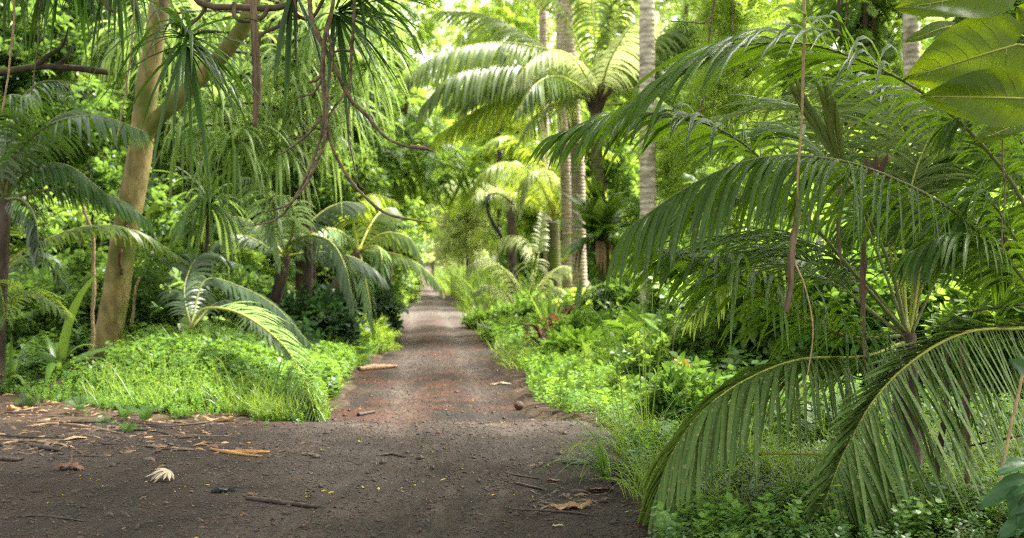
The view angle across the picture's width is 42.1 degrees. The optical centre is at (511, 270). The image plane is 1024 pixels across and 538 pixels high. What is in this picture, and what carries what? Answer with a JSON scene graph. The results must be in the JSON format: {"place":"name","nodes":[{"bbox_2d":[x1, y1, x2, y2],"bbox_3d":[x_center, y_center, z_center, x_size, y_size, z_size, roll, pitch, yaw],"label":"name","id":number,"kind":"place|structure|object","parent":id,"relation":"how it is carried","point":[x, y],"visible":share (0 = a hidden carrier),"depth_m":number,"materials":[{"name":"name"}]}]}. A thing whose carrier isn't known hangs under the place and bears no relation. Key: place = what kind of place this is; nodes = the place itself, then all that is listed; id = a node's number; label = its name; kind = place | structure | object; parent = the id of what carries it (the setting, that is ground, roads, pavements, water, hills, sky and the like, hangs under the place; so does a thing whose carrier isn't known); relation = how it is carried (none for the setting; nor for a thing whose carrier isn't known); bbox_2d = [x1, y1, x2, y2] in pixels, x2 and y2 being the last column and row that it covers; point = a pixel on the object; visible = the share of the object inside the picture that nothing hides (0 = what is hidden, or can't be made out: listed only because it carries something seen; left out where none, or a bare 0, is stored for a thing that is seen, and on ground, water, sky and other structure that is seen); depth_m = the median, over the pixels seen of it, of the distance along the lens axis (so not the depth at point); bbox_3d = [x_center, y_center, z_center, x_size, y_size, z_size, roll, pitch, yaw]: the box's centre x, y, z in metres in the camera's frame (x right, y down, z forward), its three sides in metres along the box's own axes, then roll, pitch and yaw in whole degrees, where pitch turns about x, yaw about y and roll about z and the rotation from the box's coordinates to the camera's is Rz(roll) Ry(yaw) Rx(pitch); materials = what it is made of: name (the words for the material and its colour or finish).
{"place":"outdoors","nodes":[
{"label":"outdoors","id":0,"kind":"place"},
{"bbox_2d":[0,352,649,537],"bbox_3d":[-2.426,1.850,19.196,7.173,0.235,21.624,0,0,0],"label":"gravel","id":1,"kind":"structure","parent":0,"point":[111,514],"depth_m":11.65,"materials":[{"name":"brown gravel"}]},
{"bbox_2d":[0,266,653,537],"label":"dirt road","id":2,"kind":"structure","parent":0,"point":[431,322],"depth_m":12.02,"materials":[{"name":"soil"}]},
{"bbox_2d":[0,27,108,76],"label":"mossy tree","id":3,"kind":"object","parent":2,"relation":"on","point":[42,65],"visible":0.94,"depth_m":13.17,"materials":[{"name":"brown plant"}]},
{"bbox_2d":[0,391,238,453],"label":"leaf litter","id":4,"kind":"object","parent":2,"relation":"on","point":[71,437],"visible":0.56,"depth_m":14.81,"materials":[{"name":"brown plant"}]},
{"bbox_2d":[0,390,355,460],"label":"leaf litter","id":5,"kind":"object","parent":2,"relation":"on","point":[144,433],"visible":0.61,"depth_m":14.27,"materials":[{"name":"brown plant"}]},
{"bbox_2d":[3,0,455,196],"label":"screw pine","id":6,"kind":"object","parent":2,"relation":"on","point":[185,58],"visible":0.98,"depth_m":12.01,"materials":[{"name":"green plant"}]},
{"bbox_2d":[250,0,334,226],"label":"vine","id":7,"kind":"object","parent":6,"relation":"hanging from","point":[320,78],"visible":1,"depth_m":11.49,"materials":[{"name":"brown plant"}]},
{"bbox_2d":[266,31,332,212],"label":"vine","id":8,"kind":"object","parent":6,"relation":"hanging from","point":[324,137],"visible":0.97,"depth_m":11.44,"materials":[{"name":"brown plant"}]},
{"bbox_2d":[327,0,429,222],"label":"vine","id":9,"kind":"object","parent":6,"relation":"hanging from","point":[350,51],"visible":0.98,"depth_m":11.54,"materials":[{"name":"brown plant"}]},
{"bbox_2d":[530,399,610,484],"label":"grass tuft","id":10,"kind":"object","parent":2,"relation":"on","point":[603,463],"visible":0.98,"depth_m":11.38,"materials":[{"name":"green plant"}]},
{"bbox_2d":[11,0,958,262],"label":"sky","id":11,"kind":"structure","parent":0,"point":[449,3],"materials":[{"name":"white"}]},
{"bbox_2d":[431,257,562,309],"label":"tall grass","id":12,"kind":"structure","parent":0,"point":[457,283],"depth_m":67.04,"materials":[{"name":"green plant"}]},
{"bbox_2d":[0,263,1023,537],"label":"ground","id":13,"kind":"structure","parent":0,"point":[526,399],"depth_m":17.53,"materials":[{"name":"soil"}]},
{"bbox_2d":[0,0,77,275],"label":"broadleaf tree","id":14,"kind":"object","parent":13,"relation":"on","point":[5,50],"visible":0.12,"depth_m":27.07,"materials":[{"name":"green plant"}]},
{"bbox_2d":[17,269,110,387],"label":"strap plant","id":15,"kind":"object","parent":13,"relation":"on","point":[58,351],"visible":0.76,"depth_m":20.57,"materials":[{"name":"green plant"}]},
{"bbox_2d":[6,265,127,352],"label":"shrub","id":16,"kind":"object","parent":13,"relation":"on","point":[30,315],"visible":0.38,"depth_m":22.94,"materials":[{"name":"green plant"}]},
{"bbox_2d":[9,186,143,304],"bbox_3d":[-8.873,0.090,27.082,3.292,3.810,3.534,0,0,0],"label":"shrub","id":17,"kind":"object","parent":13,"relation":"on","point":[66,217],"visible":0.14,"depth_m":26.43,"materials":[{"name":"green plant"}]},
{"bbox_2d":[0,80,154,392],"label":"palm","id":18,"kind":"object","parent":13,"relation":"on","point":[15,155],"visible":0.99,"depth_m":19.77,"materials":[{"name":"green plant"}]},
{"bbox_2d":[9,385,166,431],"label":"undergrowth","id":19,"kind":"object","parent":13,"relation":"on","point":[28,399],"visible":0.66,"depth_m":16.19,"materials":[{"name":"green plant"}]},
{"bbox_2d":[0,224,185,330],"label":"young palm","id":20,"kind":"object","parent":13,"relation":"on","point":[19,258],"visible":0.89,"depth_m":20.79,"materials":[{"name":"green plant"}]},
{"bbox_2d":[0,0,196,269],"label":"broadleaf tree","id":21,"kind":"object","parent":13,"relation":"on","point":[107,170],"visible":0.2,"depth_m":28.06,"materials":[{"name":"green plant"}]},
{"bbox_2d":[49,245,166,319],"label":"shrub","id":22,"kind":"object","parent":13,"relation":"on","point":[77,262],"visible":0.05,"depth_m":24.53,"materials":[{"name":"green plant"}]},
{"bbox_2d":[0,312,249,410],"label":"undergrowth","id":23,"kind":"object","parent":13,"relation":"on","point":[76,336],"visible":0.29,"depth_m":20.34,"materials":[{"name":"green plant"}]},
{"bbox_2d":[0,0,294,296],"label":"distant woods","id":24,"kind":"object","parent":13,"relation":"on","point":[128,99],"visible":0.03,"depth_m":33.86,"materials":[{"name":"green plant"}]},
{"bbox_2d":[132,202,199,319],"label":"shrub","id":25,"kind":"object","parent":13,"relation":"on","point":[153,211],"visible":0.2,"depth_m":23.74,"materials":[{"name":"green plant"}]},
{"bbox_2d":[125,242,215,329],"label":"shrub","id":26,"kind":"object","parent":13,"relation":"on","point":[145,294],"visible":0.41,"depth_m":22.94,"materials":[{"name":"green plant"}]},
{"bbox_2d":[84,0,260,362],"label":"forked tree","id":27,"kind":"object","parent":13,"relation":"on","point":[112,313],"visible":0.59,"depth_m":21.82,"materials":[{"name":"beige plant"}]},
{"bbox_2d":[66,0,302,294],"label":"broadleaf tree","id":28,"kind":"object","parent":13,"relation":"on","point":[166,158],"visible":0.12,"depth_m":31.82,"materials":[{"name":"green plant"}]},
{"bbox_2d":[150,267,224,338],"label":"shrub","id":29,"kind":"object","parent":13,"relation":"on","point":[177,282],"visible":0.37,"depth_m":21.62,"materials":[{"name":"green plant"}]},
{"bbox_2d":[41,314,368,420],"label":"undergrowth","id":30,"kind":"object","parent":13,"relation":"on","point":[230,356],"visible":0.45,"depth_m":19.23,"materials":[{"name":"green plant"}]},
{"bbox_2d":[150,126,265,321],"bbox_3d":[-5.774,-0.609,24.972,2.440,4.424,2.906,0,0,-19],"label":"young screw pine","id":31,"kind":"object","parent":13,"relation":"on","point":[206,209],"visible":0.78,"depth_m":24.82,"materials":[{"name":"green plant"}]},
{"bbox_2d":[205,262,277,330],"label":"shrub","id":32,"kind":"object","parent":13,"relation":"on","point":[237,277],"visible":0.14,"depth_m":26.62,"materials":[{"name":"green plant"}]},
{"bbox_2d":[157,252,326,421],"bbox_3d":[-3.373,0.849,19.216,1.940,2.307,7.383,0,0,-30],"label":"palm frond","id":33,"kind":"object","parent":13,"relation":"on","point":[275,338],"visible":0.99,"depth_m":20.63,"materials":[{"name":"green plant"}]},
{"bbox_2d":[175,56,316,300],"bbox_3d":[-7.701,-2.129,36.693,4.910,8.651,3.839,0,0,-29],"label":"broadleaf tree","id":34,"kind":"object","parent":13,"relation":"on","point":[291,277],"visible":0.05,"depth_m":36.38,"materials":[{"name":"green plant"}]},
{"bbox_2d":[78,0,443,325],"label":"weeping screw pine","id":35,"kind":"object","parent":13,"relation":"on","point":[295,109],"visible":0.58,"depth_m":23.77,"materials":[{"name":"green plant"}]},
{"bbox_2d":[206,356,351,420],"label":"grass","id":36,"kind":"structure","parent":13,"relation":"on","point":[253,405],"depth_m":16.48,"materials":[{"name":"green plant"}]},
{"bbox_2d":[240,299,325,348],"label":"shrub","id":37,"kind":"object","parent":13,"relation":"on","point":[305,330],"visible":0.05,"depth_m":23.89,"materials":[{"name":"green plant"}]},
{"bbox_2d":[206,177,388,316],"bbox_3d":[-4.339,0.008,25.770,3.827,3.493,3.307,0,0,0],"label":"coconut palm","id":38,"kind":"object","parent":13,"relation":"on","point":[342,262],"visible":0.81,"depth_m":25.54,"materials":[{"name":"green plant"}]},
{"bbox_2d":[201,0,400,298],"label":"broadleaf tree","id":39,"kind":"object","parent":13,"relation":"on","point":[326,196],"visible":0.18,"depth_m":33.48,"materials":[{"name":"green plant"}]},
{"bbox_2d":[249,278,375,361],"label":"shrub","id":40,"kind":"object","parent":13,"relation":"on","point":[323,309],"visible":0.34,"depth_m":26.13,"materials":[{"name":"green plant"}]},
{"bbox_2d":[258,0,419,280],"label":"broadleaf tree","id":41,"kind":"object","parent":13,"relation":"on","point":[388,148],"visible":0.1,"depth_m":34.75,"materials":[{"name":"green plant"}]},
{"bbox_2d":[267,194,443,335],"bbox_3d":[-3.470,0.024,30.331,3.915,3.515,3.014,0,0,0],"label":"coconut palm","id":42,"kind":"object","parent":13,"relation":"on","point":[336,236],"visible":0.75,"depth_m":29.79,"materials":[{"name":"green plant"}]},
{"bbox_2d":[329,270,410,342],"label":"shrub","id":43,"kind":"object","parent":13,"relation":"on","point":[384,304],"visible":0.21,"depth_m":32.75,"materials":[{"name":"green plant"}]},
{"bbox_2d":[325,174,432,302],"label":"broadleaf tree","id":44,"kind":"object","parent":13,"relation":"on","point":[401,277],"visible":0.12,"depth_m":44.96,"materials":[{"name":"green plant"}]},
{"bbox_2d":[357,312,404,351],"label":"shrub","id":45,"kind":"object","parent":13,"relation":"on","point":[381,328],"visible":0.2,"depth_m":30.34,"materials":[{"name":"green plant"}]},
{"bbox_2d":[366,0,462,244],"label":"broadleaf tree","id":46,"kind":"object","parent":13,"relation":"on","point":[428,228],"visible":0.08,"depth_m":74.39,"materials":[{"name":"green plant"}]},
{"bbox_2d":[329,47,501,314],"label":"overhanging tree","id":47,"kind":"object","parent":13,"relation":"on","point":[433,167],"visible":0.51,"depth_m":40.99,"materials":[{"name":"green plant"}]},
{"bbox_2d":[69,0,786,262],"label":"distant woods","id":48,"kind":"object","parent":13,"relation":"on","point":[447,41],"visible":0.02,"depth_m":275.54,"materials":[{"name":"green plant"}]},
{"bbox_2d":[425,109,505,274],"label":"broadleaf tree","id":49,"kind":"object","parent":13,"relation":"on","point":[466,227],"visible":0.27,"depth_m":94.66,"materials":[{"name":"green plant"}]},
{"bbox_2d":[425,0,557,269],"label":"broadleaf tree","id":50,"kind":"object","parent":13,"relation":"on","point":[504,13],"visible":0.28,"depth_m":84.86,"materials":[{"name":"green plant"}]},
{"bbox_2d":[433,145,560,295],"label":"coconut palm","id":51,"kind":"object","parent":13,"relation":"on","point":[510,208],"visible":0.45,"depth_m":59.81,"materials":[{"name":"green plant"}]},
{"bbox_2d":[430,0,583,236],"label":"broadleaf tree","id":52,"kind":"object","parent":13,"relation":"on","point":[483,142],"visible":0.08,"depth_m":89.99,"materials":[{"name":"green plant"}]},
{"bbox_2d":[451,301,578,370],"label":"grass","id":53,"kind":"structure","parent":13,"relation":"on","point":[503,354],"depth_m":29.55,"materials":[{"name":"green plant"}]},
{"bbox_2d":[489,297,554,320],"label":"shrub","id":54,"kind":"object","parent":13,"relation":"on","point":[524,308],"visible":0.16,"depth_m":36.56,"materials":[{"name":"green plant"}]},
{"bbox_2d":[486,160,562,288],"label":"broadleaf tree","id":55,"kind":"object","parent":13,"relation":"on","point":[529,219],"visible":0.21,"depth_m":69.28,"materials":[{"name":"green plant"}]},
{"bbox_2d":[465,210,593,304],"bbox_3d":[0.918,-0.149,37.620,4.933,3.155,2.214,0,0,-41],"label":"young palm","id":56,"kind":"object","parent":13,"relation":"on","point":[473,266],"visible":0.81,"depth_m":37.64,"materials":[{"name":"green plant"}]},
{"bbox_2d":[433,0,633,299],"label":"coconut palm","id":57,"kind":"object","parent":13,"relation":"on","point":[542,28],"visible":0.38,"depth_m":43.88,"materials":[{"name":"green plant"}]},
{"bbox_2d":[448,109,632,299],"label":"coconut palm","id":58,"kind":"object","parent":13,"relation":"on","point":[546,190],"visible":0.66,"depth_m":41.62,"materials":[{"name":"green plant"}]},
{"bbox_2d":[484,287,633,348],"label":"undergrowth","id":59,"kind":"object","parent":13,"relation":"on","point":[522,296],"visible":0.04,"depth_m":32.85,"materials":[{"name":"green plant"}]},
{"bbox_2d":[399,0,724,283],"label":"coconut palm","id":60,"kind":"object","parent":13,"relation":"on","point":[499,84],"visible":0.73,"depth_m":34.53,"materials":[{"name":"green plant"}]},
{"bbox_2d":[552,184,636,273],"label":"bird nest fern","id":61,"kind":"object","parent":60,"relation":"attached to","point":[600,219],"visible":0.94,"depth_m":34.40,"materials":[{"name":"green plant"}]},
{"bbox_2d":[556,0,572,291],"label":"coconut palm","id":62,"kind":"object","parent":13,"relation":"on","point":[565,177],"visible":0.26,"depth_m":39.83,"materials":[{"name":"grey plant"}]},
{"bbox_2d":[537,325,612,356],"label":"shrub","id":63,"kind":"object","parent":13,"relation":"on","point":[566,336],"visible":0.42,"depth_m":25.20,"materials":[{"name":"green plant"}]},
{"bbox_2d":[524,340,625,476],"bbox_3d":[0.548,1.374,12.423,0.969,1.518,1.944,0,0,-24],"label":"grass tuft","id":64,"kind":"object","parent":13,"relation":"on","point":[615,446],"visible":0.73,"depth_m":12.44,"materials":[{"name":"green plant"}]},
{"bbox_2d":[543,305,624,337],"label":"shrub","id":65,"kind":"object","parent":13,"relation":"on","point":[578,319],"visible":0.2,"depth_m":28.67,"materials":[{"name":"green plant"}]},
{"bbox_2d":[549,99,661,290],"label":"broadleaf tree","id":66,"kind":"object","parent":13,"relation":"on","point":[622,175],"visible":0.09,"depth_m":51.41,"materials":[{"name":"green plant"}]},
{"bbox_2d":[585,274,640,312],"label":"shrub","id":67,"kind":"object","parent":13,"relation":"on","point":[614,298],"visible":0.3,"depth_m":32.55,"materials":[{"name":"green plant"}]},
{"bbox_2d":[601,302,647,353],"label":"tree fern","id":68,"kind":"object","parent":13,"relation":"on","point":[623,329],"visible":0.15,"depth_m":23.71,"materials":[{"name":"green plant"}]},
{"bbox_2d":[560,0,695,296],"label":"coconut palm","id":69,"kind":"object","parent":13,"relation":"on","point":[577,182],"visible":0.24,"depth_m":37.83,"materials":[{"name":"grey plant"}]},
{"bbox_2d":[522,271,759,444],"bbox_3d":[1.182,0.841,12.921,2.593,2.571,2.096,0,0,0],"label":"grass tuft","id":70,"kind":"object","parent":13,"relation":"on","point":[645,398],"visible":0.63,"depth_m":12.87,"materials":[{"name":"green plant"}]},
{"bbox_2d":[639,0,656,304],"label":"coconut palm","id":71,"kind":"object","parent":13,"relation":"on","point":[647,177],"visible":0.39,"depth_m":28.85,"materials":[{"name":"grey plant"}]},
{"bbox_2d":[609,324,705,392],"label":"shrub","id":72,"kind":"object","parent":13,"relation":"on","point":[631,358],"visible":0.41,"depth_m":18.24,"materials":[{"name":"green plant"}]},
{"bbox_2d":[627,351,723,432],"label":"shrub","id":73,"kind":"object","parent":13,"relation":"on","point":[674,380],"visible":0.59,"depth_m":14.39,"materials":[{"name":"green plant"}]},
{"bbox_2d":[613,0,746,247],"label":"feathery tree","id":74,"kind":"object","parent":13,"relation":"on","point":[669,102],"visible":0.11,"depth_m":35.34,"materials":[{"name":"green plant"}]},
{"bbox_2d":[636,220,734,323],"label":"shrub","id":75,"kind":"object","parent":13,"relation":"on","point":[649,307],"visible":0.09,"depth_m":21.82,"materials":[{"name":"green plant"}]},
{"bbox_2d":[648,272,758,364],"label":"shrub","id":76,"kind":"object","parent":13,"relation":"on","point":[713,335],"visible":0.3,"depth_m":18.30,"materials":[{"name":"green plant"}]},
{"bbox_2d":[653,0,814,248],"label":"feathery tree","id":77,"kind":"object","parent":13,"relation":"on","point":[747,11],"visible":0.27,"depth_m":29.21,"materials":[{"name":"green plant"}]},
{"bbox_2d":[513,309,960,422],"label":"undergrowth","id":78,"kind":"object","parent":13,"relation":"on","point":[534,357],"visible":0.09,"depth_m":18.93,"materials":[{"name":"green plant"}]},
{"bbox_2d":[678,121,825,250],"bbox_3d":[4.169,-0.459,22.916,2.881,4.338,2.909,0,0,0],"label":"shrub","id":79,"kind":"object","parent":13,"relation":"on","point":[708,171],"visible":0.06,"depth_m":22.84,"materials":[{"name":"green plant"}]},
{"bbox_2d":[573,0,960,244],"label":"distant woods","id":80,"kind":"object","parent":13,"relation":"on","point":[662,12],"depth_m":76.53,"materials":[{"name":"green plant"}]},
{"bbox_2d":[526,72,1023,537],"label":"palm","id":81,"kind":"object","parent":13,"relation":"on","point":[689,450],"visible":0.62,"depth_m":10.39,"materials":[{"name":"green plant"}]},
{"bbox_2d":[726,182,868,365],"bbox_3d":[3.907,0.316,18.015,2.227,3.049,2.396,0,0,0],"label":"shrub","id":82,"kind":"object","parent":13,"relation":"on","point":[767,343],"visible":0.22,"depth_m":17.54,"materials":[{"name":"green plant"}]},
{"bbox_2d":[589,365,1023,527],"bbox_3d":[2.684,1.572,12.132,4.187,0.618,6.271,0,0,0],"label":"grass","id":83,"kind":"structure","parent":13,"relation":"on","point":[637,474],"depth_m":10.92,"materials":[{"name":"green plant"}]},
{"bbox_2d":[592,4,1023,537],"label":"palm","id":84,"kind":"object","parent":13,"relation":"on","point":[715,198],"visible":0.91,"depth_m":9.30,"materials":[{"name":"green plant"}]},
{"bbox_2d":[795,0,813,399],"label":"vine","id":85,"kind":"object","parent":84,"relation":"hanging from","point":[802,87],"visible":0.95,"depth_m":9.19,"materials":[{"name":"brown plant"}]},
{"bbox_2d":[600,395,1023,537],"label":"undergrowth","id":86,"kind":"object","parent":13,"relation":"on","point":[735,509],"visible":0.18,"depth_m":9.07,"materials":[{"name":"green plant"}]},
{"bbox_2d":[737,0,895,227],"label":"feathery tree","id":87,"kind":"object","parent":13,"relation":"on","point":[815,25],"depth_m":31.36,"materials":[{"name":"green plant"}]},
{"bbox_2d":[644,344,1023,444],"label":"undergrowth","id":88,"kind":"object","parent":13,"relation":"on","point":[730,370],"visible":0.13,"depth_m":13.47,"materials":[{"name":"green plant"}]},
{"bbox_2d":[761,0,935,250],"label":"broadleaf tree","id":89,"kind":"object","parent":13,"relation":"on","point":[868,18],"visible":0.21,"depth_m":27.03,"materials":[{"name":"green plant"}]},
{"bbox_2d":[780,237,948,390],"bbox_3d":[4.552,0.734,16.987,2.288,2.612,2.189,0,0,0],"label":"shrub","id":90,"kind":"object","parent":13,"relation":"on","point":[881,288],"visible":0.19,"depth_m":16.47,"materials":[{"name":"green plant"}]},
{"bbox_2d":[902,13,921,153],"bbox_3d":[7.596,-4.631,25.816,6.471,12.757,5.881,0,0,-17],"label":"coconut palm","id":91,"kind":"object","parent":13,"relation":"on","point":[911,50],"visible":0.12,"depth_m":25.87,"materials":[{"name":"grey plant"}]},
{"bbox_2d":[860,273,1020,393],"bbox_3d":[5.415,0.891,16.521,2.380,2.280,2.295,0,0,-13],"label":"shrub","id":92,"kind":"object","parent":13,"relation":"on","point":[943,304],"visible":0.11,"depth_m":16.00,"materials":[{"name":"green plant"}]},
{"bbox_2d":[894,0,1023,143],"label":"climbing plant","id":93,"kind":"object","parent":13,"relation":"on","point":[970,67],"visible":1,"depth_m":8.48,"materials":[{"name":"green plant"}]},
{"bbox_2d":[934,239,1023,399],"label":"shrub","id":94,"kind":"object","parent":13,"relation":"on","point":[1013,314],"visible":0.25,"depth_m":15.15,"materials":[{"name":"green plant"}]},
{"bbox_2d":[978,358,1023,537],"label":"shrub","id":95,"kind":"object","parent":13,"relation":"on","point":[1009,489],"visible":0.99,"depth_m":8.38,"materials":[{"name":"green plant"}]},
{"bbox_3d":[2.271,-3.904,10.429,21.413,11.425,17.152,0,0,0],"label":"canopy tree","id":96,"kind":"object","parent":13,"relation":"on","visible":0},
{"bbox_2d":[307,0,433,151],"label":"vine","id":97,"kind":"object","parent":96,"relation":"hanging from","point":[340,80],"visible":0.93,"depth_m":11.59,"materials":[{"name":"brown plant"}]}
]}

